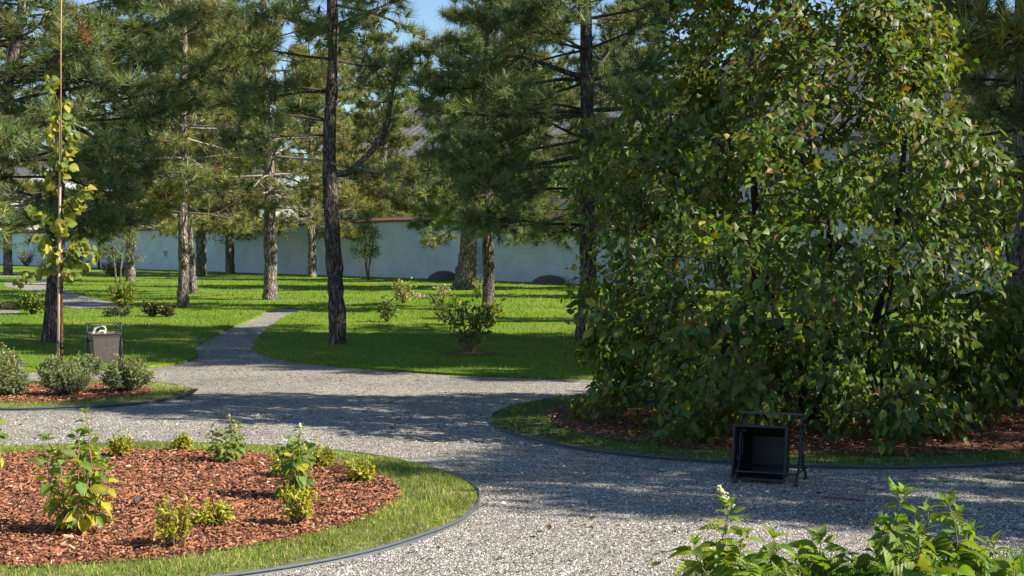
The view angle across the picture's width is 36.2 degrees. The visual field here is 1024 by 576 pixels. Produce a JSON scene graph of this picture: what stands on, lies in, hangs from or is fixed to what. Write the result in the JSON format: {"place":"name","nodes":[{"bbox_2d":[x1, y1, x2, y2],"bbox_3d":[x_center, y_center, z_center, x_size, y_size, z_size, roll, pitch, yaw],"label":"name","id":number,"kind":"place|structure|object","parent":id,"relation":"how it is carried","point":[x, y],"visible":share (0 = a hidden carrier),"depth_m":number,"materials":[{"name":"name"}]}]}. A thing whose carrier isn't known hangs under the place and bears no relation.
{"place":"outdoors","nodes":[
{"label":"outdoors","id":0,"kind":"place"},
{"bbox_2d":[0,310,18,313],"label":"gravel path","id":1,"kind":"structure","parent":0,"point":[8,311],"depth_m":33.90,"materials":[{"name":"grey gravel"}]},
{"bbox_2d":[0,272,129,308],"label":"gravel path","id":2,"kind":"structure","parent":0,"point":[72,300],"depth_m":40.80,"materials":[{"name":"grey gravel"}]},
{"bbox_2d":[0,379,191,409],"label":"lawn","id":3,"kind":"structure","parent":0,"point":[70,404],"depth_m":15.69,"materials":[{"name":"plant"}]},
{"bbox_2d":[35,352,64,378],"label":"shrub","id":4,"kind":"object","parent":3,"relation":"on","point":[43,366],"visible":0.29,"depth_m":17.62,"materials":[{"name":"green plant"}]},
{"bbox_2d":[0,382,153,402],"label":"mulch","id":5,"kind":"object","parent":3,"relation":"on","point":[38,399],"visible":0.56,"depth_m":16.21,"materials":[{"name":"brown wood"}]},
{"bbox_2d":[0,359,31,395],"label":"shrub","id":6,"kind":"object","parent":5,"relation":"on","point":[13,381],"visible":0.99,"depth_m":16.13,"materials":[{"name":"green plant"}]},
{"bbox_2d":[38,356,94,395],"bbox_3d":[-4.617,0.910,16.189,0.573,0.430,0.567,0,2,0],"label":"shrub","id":7,"kind":"object","parent":5,"relation":"on","point":[68,379],"visible":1,"depth_m":16.10,"materials":[{"name":"green plant"}]},
{"bbox_2d":[98,350,154,392],"bbox_3d":[-4.076,0.881,16.570,0.575,0.463,0.607,0,2,0],"label":"shrub","id":8,"kind":"object","parent":5,"relation":"on","point":[124,375],"visible":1,"depth_m":16.46,"materials":[{"name":"green plant"}]},
{"bbox_2d":[0,440,477,575],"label":"lawn","id":9,"kind":"structure","parent":0,"point":[366,543],"depth_m":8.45,"materials":[{"name":"plant"}]},
{"bbox_2d":[169,432,196,451],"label":"shrub","id":10,"kind":"object","parent":9,"relation":"on","point":[180,442],"visible":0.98,"depth_m":12.01,"materials":[{"name":"yellow plant"}]},
{"bbox_2d":[0,447,401,567],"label":"mulch","id":11,"kind":"object","parent":9,"relation":"on","point":[142,534],"visible":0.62,"depth_m":9.29,"materials":[{"name":"brown wood"}]},
{"bbox_2d":[0,417,8,467],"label":"flowering shrub","id":12,"kind":"object","parent":11,"relation":"on","point":[3,436],"visible":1,"depth_m":10.75,"materials":[{"name":"green plant"}]},
{"bbox_2d":[25,407,117,533],"bbox_3d":[-2.422,1.018,8.683,0.462,0.710,0.413,-1,2,-33],"label":"flowering shrub","id":13,"kind":"object","parent":11,"relation":"on","point":[71,513],"visible":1,"depth_m":8.67,"materials":[{"name":"green plant"}]},
{"bbox_2d":[106,430,133,455],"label":"shrub","id":14,"kind":"object","parent":11,"relation":"on","point":[123,447],"visible":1,"depth_m":11.67,"materials":[{"name":"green plant"}]},
{"bbox_2d":[135,496,143,503],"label":"fallen leaf","id":15,"kind":"object","parent":11,"relation":"on","point":[138,499],"visible":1,"depth_m":9.59,"materials":[{"name":"grey plant"}]},
{"bbox_2d":[147,492,193,546],"bbox_3d":[-1.808,1.235,8.349,0.232,0.300,0.291,0,2,0],"label":"shrub","id":16,"kind":"object","parent":11,"relation":"on","point":[170,528],"visible":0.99,"depth_m":8.31,"materials":[{"name":"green plant"}]},
{"bbox_2d":[189,499,237,526],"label":"shrub","id":17,"kind":"object","parent":11,"relation":"on","point":[218,515],"visible":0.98,"depth_m":8.93,"materials":[{"name":"yellow plant"}]},
{"bbox_2d":[204,414,245,461],"bbox_3d":[-2.085,1.104,11.440,0.270,0.374,0.285,0,2,9],"label":"flowering shrub","id":18,"kind":"object","parent":11,"relation":"on","point":[234,450],"visible":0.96,"depth_m":11.39,"materials":[{"name":"green plant"}]},
{"bbox_2d":[268,448,293,477],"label":"shrub","id":19,"kind":"object","parent":11,"relation":"on","point":[274,467],"visible":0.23,"depth_m":10.71,"materials":[{"name":"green plant"}]},
{"bbox_2d":[267,423,316,497],"bbox_3d":[-1.394,1.092,9.867,0.320,0.490,0.343,0,2,0],"label":"flowering shrub","id":20,"kind":"object","parent":11,"relation":"on","point":[301,460],"visible":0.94,"depth_m":9.83,"materials":[{"name":"green plant"}]},
{"bbox_2d":[277,482,320,525],"bbox_3d":[-1.238,1.236,8.946,0.237,0.259,0.228,1,2,35],"label":"shrub","id":21,"kind":"object","parent":11,"relation":"on","point":[295,513],"visible":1,"depth_m":8.92,"materials":[{"name":"yellow plant"}]},
{"bbox_2d":[310,440,335,467],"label":"shrub","id":22,"kind":"object","parent":11,"relation":"on","point":[321,456],"visible":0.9,"depth_m":11.18,"materials":[{"name":"yellow plant"}]},
{"bbox_2d":[341,456,376,481],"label":"shrub","id":23,"kind":"object","parent":11,"relation":"on","point":[355,473],"visible":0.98,"depth_m":10.50,"materials":[{"name":"yellow plant"}]},
{"bbox_2d":[0,264,1010,379],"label":"lawn","id":24,"kind":"structure","parent":0,"point":[100,273],"depth_m":28.78,"materials":[{"name":"green plant"}]},
{"bbox_2d":[0,300,21,309],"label":"shrub","id":25,"kind":"object","parent":24,"relation":"on","point":[9,306],"visible":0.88,"depth_m":34.70,"materials":[{"name":"green plant"}]},
{"bbox_2d":[0,168,34,250],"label":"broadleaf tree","id":26,"kind":"object","parent":24,"relation":"on","point":[9,246],"visible":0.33,"depth_m":62.28,"materials":[{"name":"green plant"}]},
{"bbox_2d":[0,5,52,274],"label":"pine tree","id":27,"kind":"object","parent":24,"relation":"on","point":[7,263],"visible":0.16,"depth_m":64.51,"materials":[{"name":"green plant"}]},
{"bbox_2d":[16,247,36,265],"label":"shrub","id":28,"kind":"object","parent":24,"relation":"on","point":[22,258],"visible":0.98,"depth_m":82.98,"materials":[{"name":"green plant"}]},
{"bbox_2d":[17,287,45,313],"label":"shrub","id":29,"kind":"object","parent":24,"relation":"on","point":[31,303],"visible":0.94,"depth_m":32.72,"materials":[{"name":"green plant"}]},
{"bbox_2d":[34,257,46,266],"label":"shrub","id":30,"kind":"object","parent":24,"relation":"on","point":[42,262],"visible":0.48,"depth_m":78.92,"materials":[{"name":"green plant"}]},
{"bbox_2d":[12,75,101,363],"bbox_3d":[-5.749,-0.826,19.665,1.161,3.711,0.554,0,2,0],"label":"linden sapling","id":31,"kind":"object","parent":24,"relation":"on","point":[77,204],"visible":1,"depth_m":19.64,"materials":[{"name":"green plant"}]},
{"bbox_2d":[56,0,63,358],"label":"wooden stake","id":32,"kind":"object","parent":24,"relation":"on","point":[58,341],"visible":0.94,"depth_m":19.61,"materials":[{"name":"wood"}]},
{"bbox_2d":[34,75,105,228],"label":"pine tree","id":33,"kind":"object","parent":24,"relation":"on","point":[67,187],"visible":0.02,"depth_m":95.17,"materials":[{"name":"green plant"}]},
{"bbox_2d":[0,0,194,257],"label":"pine tree","id":34,"kind":"object","parent":24,"relation":"on","point":[82,42],"visible":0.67,"depth_m":22.87,"materials":[{"name":"green plant"}]},
{"bbox_2d":[86,322,122,363],"bbox_3d":[-5.116,0.719,19.631,0.453,0.572,0.388,-1,2,-24],"label":"litter bin","id":35,"kind":"object","parent":24,"relation":"on","point":[104,347],"visible":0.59,"depth_m":19.51,"materials":[{"name":"metal"}]},
{"bbox_2d":[92,325,105,333],"bbox_3d":[-5.181,0.533,19.608,0.190,0.136,0.101,0,2,-10],"label":"plastic bag","id":36,"kind":"object","parent":35,"relation":"in","point":[99,331],"visible":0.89,"depth_m":19.61,"materials":[{"name":"white plastic"}]},
{"bbox_2d":[101,254,125,276],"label":"shrub","id":37,"kind":"object","parent":24,"relation":"on","point":[109,270],"visible":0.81,"depth_m":62.21,"materials":[{"name":"green plant"}]},
{"bbox_2d":[102,306,131,316],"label":"shrub","id":38,"kind":"object","parent":24,"relation":"on","point":[114,312],"visible":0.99,"depth_m":31.87,"materials":[{"name":"green plant"}]},
{"bbox_2d":[93,200,145,283],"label":"young tree","id":39,"kind":"object","parent":24,"relation":"on","point":[114,252],"visible":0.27,"depth_m":51.32,"materials":[{"name":"green plant"}]},
{"bbox_2d":[0,0,239,342],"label":"pine tree","id":40,"kind":"object","parent":24,"relation":"on","point":[164,105],"visible":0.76,"depth_m":23.90,"materials":[{"name":"green plant"}]},
{"bbox_2d":[107,279,137,307],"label":"shrub","id":41,"kind":"object","parent":24,"relation":"on","point":[118,294],"visible":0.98,"depth_m":35.12,"materials":[{"name":"green plant"}]},
{"bbox_2d":[63,0,210,281],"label":"pine tree","id":42,"kind":"object","parent":24,"relation":"on","point":[130,268],"visible":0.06,"depth_m":55.02,"materials":[{"name":"green plant"}]},
{"bbox_2d":[137,300,162,316],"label":"shrub","id":43,"kind":"object","parent":24,"relation":"on","point":[150,309],"visible":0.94,"depth_m":31.90,"materials":[{"name":"green plant"}]},
{"bbox_2d":[156,303,175,316],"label":"shrub","id":44,"kind":"object","parent":24,"relation":"on","point":[166,311],"visible":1,"depth_m":31.70,"materials":[{"name":"green plant"}]},
{"bbox_2d":[75,0,283,307],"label":"pine tree","id":45,"kind":"object","parent":24,"relation":"on","point":[181,194],"visible":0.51,"depth_m":35.39,"materials":[{"name":"green plant"}]},
{"bbox_2d":[122,0,259,293],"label":"pine tree","id":46,"kind":"object","parent":24,"relation":"on","point":[225,227],"visible":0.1,"depth_m":44.01,"materials":[{"name":"green plant"}]},
{"bbox_2d":[151,41,262,275],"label":"pine tree","id":47,"kind":"object","parent":24,"relation":"on","point":[201,257],"visible":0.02,"depth_m":62.93,"materials":[{"name":"green plant"}]},
{"bbox_2d":[193,187,263,271],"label":"broadleaf tree","id":48,"kind":"object","parent":24,"relation":"on","point":[225,238],"visible":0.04,"depth_m":69.25,"materials":[{"name":"green plant"}]},
{"bbox_2d":[175,24,294,274],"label":"pine tree","id":49,"kind":"object","parent":24,"relation":"on","point":[230,264],"visible":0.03,"depth_m":65.42,"materials":[{"name":"green plant"}]},
{"bbox_2d":[210,22,303,221],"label":"pine tree","id":50,"kind":"object","parent":24,"relation":"on","point":[262,215],"visible":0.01,"depth_m":83.50,"materials":[{"name":"green plant"}]},
{"bbox_2d":[164,0,366,299],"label":"pine tree","id":51,"kind":"object","parent":24,"relation":"on","point":[270,285],"visible":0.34,"depth_m":39.79,"materials":[{"name":"green plant"}]},
{"bbox_2d":[245,20,376,276],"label":"pine tree","id":52,"kind":"object","parent":24,"relation":"on","point":[313,231],"visible":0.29,"depth_m":61.22,"materials":[{"name":"green plant"}]},
{"bbox_2d":[195,0,471,343],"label":"pine tree","id":53,"kind":"object","parent":24,"relation":"on","point":[333,27],"visible":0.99,"depth_m":23.69,"materials":[{"name":"green plant"}]},
{"bbox_2d":[275,24,397,221],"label":"pine tree","id":54,"kind":"object","parent":24,"relation":"on","point":[350,95],"visible":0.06,"depth_m":71.51,"materials":[{"name":"green plant"}]},
{"bbox_2d":[305,177,371,220],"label":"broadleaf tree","id":55,"kind":"object","parent":24,"relation":"on","point":[340,211],"visible":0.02,"depth_m":67.28,"materials":[{"name":"green plant"}]},
{"bbox_2d":[295,8,401,218],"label":"pine tree","id":56,"kind":"object","parent":24,"relation":"on","point":[365,93],"visible":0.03,"depth_m":79.11,"materials":[{"name":"green plant"}]},
{"bbox_2d":[348,208,382,279],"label":"young tree","id":57,"kind":"object","parent":24,"relation":"on","point":[368,227],"visible":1,"depth_m":57.21,"materials":[{"name":"green plant"}]},
{"bbox_2d":[338,27,430,219],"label":"pine tree","id":58,"kind":"object","parent":24,"relation":"on","point":[393,140],"visible":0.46,"depth_m":64.20,"materials":[{"name":"green plant"}]},
{"bbox_2d":[373,294,400,321],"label":"shrub","id":59,"kind":"object","parent":24,"relation":"on","point":[389,306],"visible":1,"depth_m":29.82,"materials":[{"name":"green plant"}]},
{"bbox_2d":[391,276,417,303],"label":"shrub","id":60,"kind":"object","parent":24,"relation":"on","point":[405,291],"visible":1,"depth_m":38.01,"materials":[{"name":"green plant"}]},
{"bbox_2d":[397,40,437,106],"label":"pine tree","id":61,"kind":"object","parent":24,"relation":"on","point":[414,71],"visible":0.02,"depth_m":85.03,"materials":[{"name":"green plant"}]},
{"bbox_2d":[410,291,432,298],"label":"shrub","id":62,"kind":"object","parent":24,"relation":"on","point":[416,295],"visible":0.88,"depth_m":40.54,"materials":[{"name":"green plant"}]},
{"bbox_2d":[428,271,454,280],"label":"boulder","id":63,"kind":"object","parent":24,"relation":"on","point":[443,276],"visible":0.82,"depth_m":57.02,"materials":[{"name":"stone"}]},
{"bbox_2d":[433,284,451,298],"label":"shrub","id":64,"kind":"object","parent":24,"relation":"on","point":[442,292],"visible":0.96,"depth_m":40.51,"materials":[{"name":"green plant"}]},
{"bbox_2d":[426,293,473,325],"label":"shrub","id":65,"kind":"object","parent":24,"relation":"on","point":[439,306],"visible":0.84,"depth_m":28.85,"materials":[{"name":"green plant"}]},
{"bbox_2d":[441,351,498,355],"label":"mulch","id":66,"kind":"object","parent":24,"relation":"on","point":[474,354],"visible":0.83,"depth_m":21.94,"materials":[{"name":"brown wood"}]},
{"bbox_2d":[445,295,495,351],"bbox_3d":[-0.537,0.504,22.178,0.697,0.821,0.592,2,3,40],"label":"shrub","id":67,"kind":"object","parent":66,"relation":"on","point":[475,328],"visible":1,"depth_m":22.19,"materials":[{"name":"green plant"}]},
{"bbox_2d":[405,2,546,289],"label":"pine tree","id":68,"kind":"object","parent":24,"relation":"on","point":[465,269],"visible":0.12,"depth_m":47.23,"materials":[{"name":"green plant"}]},
{"bbox_2d":[470,274,482,295],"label":"shrub","id":69,"kind":"object","parent":24,"relation":"on","point":[479,288],"visible":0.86,"depth_m":41.53,"materials":[{"name":"green plant"}]},
{"bbox_2d":[401,0,574,309],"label":"pine tree","id":70,"kind":"object","parent":24,"relation":"on","point":[433,197],"visible":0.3,"depth_m":34.55,"materials":[{"name":"green plant"}]},
{"bbox_2d":[480,297,505,324],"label":"shrub","id":71,"kind":"object","parent":24,"relation":"on","point":[493,313],"visible":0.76,"depth_m":28.63,"materials":[{"name":"green plant"}]},
{"bbox_2d":[0,212,1013,297],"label":"garden wall","id":72,"kind":"structure","parent":24,"relation":"on","point":[403,255],"depth_m":60.67,"materials":[{"name":"paint"}]},
{"bbox_2d":[343,61,712,217],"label":"house","id":73,"kind":"structure","parent":24,"relation":"on","point":[410,133],"depth_m":72.22,"materials":[{"name":"metal"}]},
{"bbox_2d":[410,184,426,214],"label":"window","id":74,"kind":"structure","parent":73,"relation":"in","point":[411,186],"depth_m":71.71,"materials":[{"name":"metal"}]},
{"bbox_2d":[477,1,603,241],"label":"pine tree","id":75,"kind":"object","parent":24,"relation":"on","point":[570,100],"visible":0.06,"depth_m":54.97,"materials":[{"name":"green plant"}]},
{"bbox_2d":[532,275,565,283],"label":"boulder","id":76,"kind":"object","parent":24,"relation":"on","point":[549,279],"visible":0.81,"depth_m":53.33,"materials":[{"name":"stone"}]},
{"bbox_2d":[402,0,777,339],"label":"pine tree","id":77,"kind":"object","parent":24,"relation":"on","point":[519,97],"visible":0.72,"depth_m":24.04,"materials":[{"name":"green plant"}]},
{"bbox_2d":[557,0,697,288],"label":"pine tree","id":78,"kind":"object","parent":24,"relation":"on","point":[575,126],"visible":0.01,"depth_m":46.89,"materials":[{"name":"green plant"}]},
{"bbox_2d":[673,17,1016,212],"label":"house","id":79,"kind":"structure","parent":24,"relation":"on","point":[836,119],"depth_m":51.31,"materials":[{"name":"metal"}]},
{"bbox_2d":[772,174,796,207],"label":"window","id":80,"kind":"structure","parent":79,"relation":"in","point":[782,176],"depth_m":52.16,"materials":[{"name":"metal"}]},
{"bbox_2d":[833,0,1017,300],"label":"pine tree","id":81,"kind":"object","parent":24,"relation":"on","point":[1013,220],"visible":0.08,"depth_m":39.11,"materials":[{"name":"green plant"}]},
{"bbox_2d":[976,269,1007,325],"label":"shrub","id":82,"kind":"object","parent":24,"relation":"on","point":[998,302],"visible":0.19,"depth_m":28.02,"materials":[{"name":"green plant"}]},
{"bbox_2d":[0,0,1014,224],"label":"sky","id":83,"kind":"structure","parent":0,"point":[428,12],"materials":[{"name":"blue"}]},
{"bbox_2d":[0,309,1023,575],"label":"gravel path","id":84,"kind":"structure","parent":0,"point":[216,369],"depth_m":11.19,"materials":[{"name":"grey gravel"}]},
{"bbox_2d":[0,342,26,372],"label":"shrub","id":85,"kind":"object","parent":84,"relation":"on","point":[8,357],"visible":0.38,"depth_m":17.94,"materials":[{"name":"green plant"}]},
{"bbox_2d":[66,350,107,376],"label":"shrub","id":86,"kind":"object","parent":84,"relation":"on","point":[89,361],"visible":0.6,"depth_m":18.30,"materials":[{"name":"green plant"}]},
{"bbox_2d":[0,380,193,410],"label":"lawn edging","id":87,"kind":"object","parent":84,"relation":"on","point":[94,406],"visible":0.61,"depth_m":15.33,"materials":[{"name":"grey plastic"}]},
{"bbox_2d":[10,441,480,575],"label":"lawn edging","id":88,"kind":"object","parent":84,"relation":"on","point":[464,517],"visible":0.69,"depth_m":8.34,"materials":[{"name":"grey plastic"}]},
{"bbox_2d":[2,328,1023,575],"bbox_3d":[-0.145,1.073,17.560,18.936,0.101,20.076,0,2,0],"label":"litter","id":89,"kind":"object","parent":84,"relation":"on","point":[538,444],"visible":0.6,"depth_m":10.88,"materials":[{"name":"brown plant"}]},
{"bbox_2d":[491,386,1023,469],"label":"lawn edging","id":90,"kind":"object","parent":84,"relation":"on","point":[856,467],"visible":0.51,"depth_m":11.56,"materials":[{"name":"grey plastic"}]},
{"bbox_2d":[731,411,807,486],"bbox_3d":[1.792,1.095,10.837,0.477,0.480,0.478,1,2,22],"label":"litter bin","id":91,"kind":"object","parent":84,"relation":"on","point":[760,452],"visible":1,"depth_m":10.86,"materials":[{"name":"metal"}]},
{"bbox_2d":[824,496,864,500],"bbox_3d":[2.125,1.348,10.009,0.271,0.008,0.019,1,2,31],"label":"plastic rod","id":92,"kind":"object","parent":84,"relation":"on","point":[844,498],"visible":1,"depth_m":10.00,"materials":[{"name":"brown plastic"}]},
{"bbox_2d":[865,0,1023,313],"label":"pine tree","id":93,"kind":"object","parent":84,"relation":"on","point":[1015,102],"visible":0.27,"depth_m":22.11,"materials":[{"name":"green plant"}]},
{"bbox_2d":[925,0,1023,228],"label":"pine tree","id":94,"kind":"object","parent":84,"relation":"on","point":[1000,27],"visible":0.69,"depth_m":18.31,"materials":[{"name":"green plant"}]},
{"bbox_2d":[962,88,1017,265],"bbox_3d":[9.508,-1.593,29.385,2.175,4.650,2.304,0,2,0],"label":"broadleaf tree","id":95,"kind":"object","parent":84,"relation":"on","point":[1007,247],"visible":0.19,"depth_m":29.33,"materials":[{"name":"green plant"}]},
{"bbox_2d":[490,387,1023,468],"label":"lawn","id":96,"kind":"structure","parent":0,"point":[715,454],"depth_m":12.07,"materials":[{"name":"plant"}]},
{"bbox_2d":[544,391,1023,454],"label":"mulch","id":97,"kind":"object","parent":96,"relation":"on","point":[815,442],"visible":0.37,"depth_m":12.92,"materials":[{"name":"brown wood"}]},
{"bbox_2d":[550,0,1023,456],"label":"leafy tree","id":98,"kind":"object","parent":97,"relation":"on","point":[732,376],"visible":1,"depth_m":12.87,"materials":[{"name":"green plant"}]},
{"bbox_2d":[660,542,1023,575],"bbox_3d":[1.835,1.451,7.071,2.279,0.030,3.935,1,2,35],"label":"lawn","id":99,"kind":"structure","parent":0,"point":[937,567],"depth_m":7.81,"materials":[{"name":"green plant"}]},
{"bbox_2d":[668,485,853,575],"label":"hydrangea","id":100,"kind":"object","parent":99,"relation":"on","point":[719,560],"visible":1,"depth_m":7.30,"materials":[{"name":"green plant"}]},
{"bbox_2d":[834,476,1023,575],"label":"hydrangea","id":101,"kind":"object","parent":99,"relation":"on","point":[895,558],"visible":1,"depth_m":7.27,"materials":[{"name":"green plant"}]},
{"label":"ground","id":102,"kind":"structure","parent":0,"visible":0},
{"bbox_2d":[0,145,92,229],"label":"house","id":103,"kind":"structure","parent":102,"relation":"on","point":[25,172],"depth_m":102.60,"materials":[{"name":"metal"}]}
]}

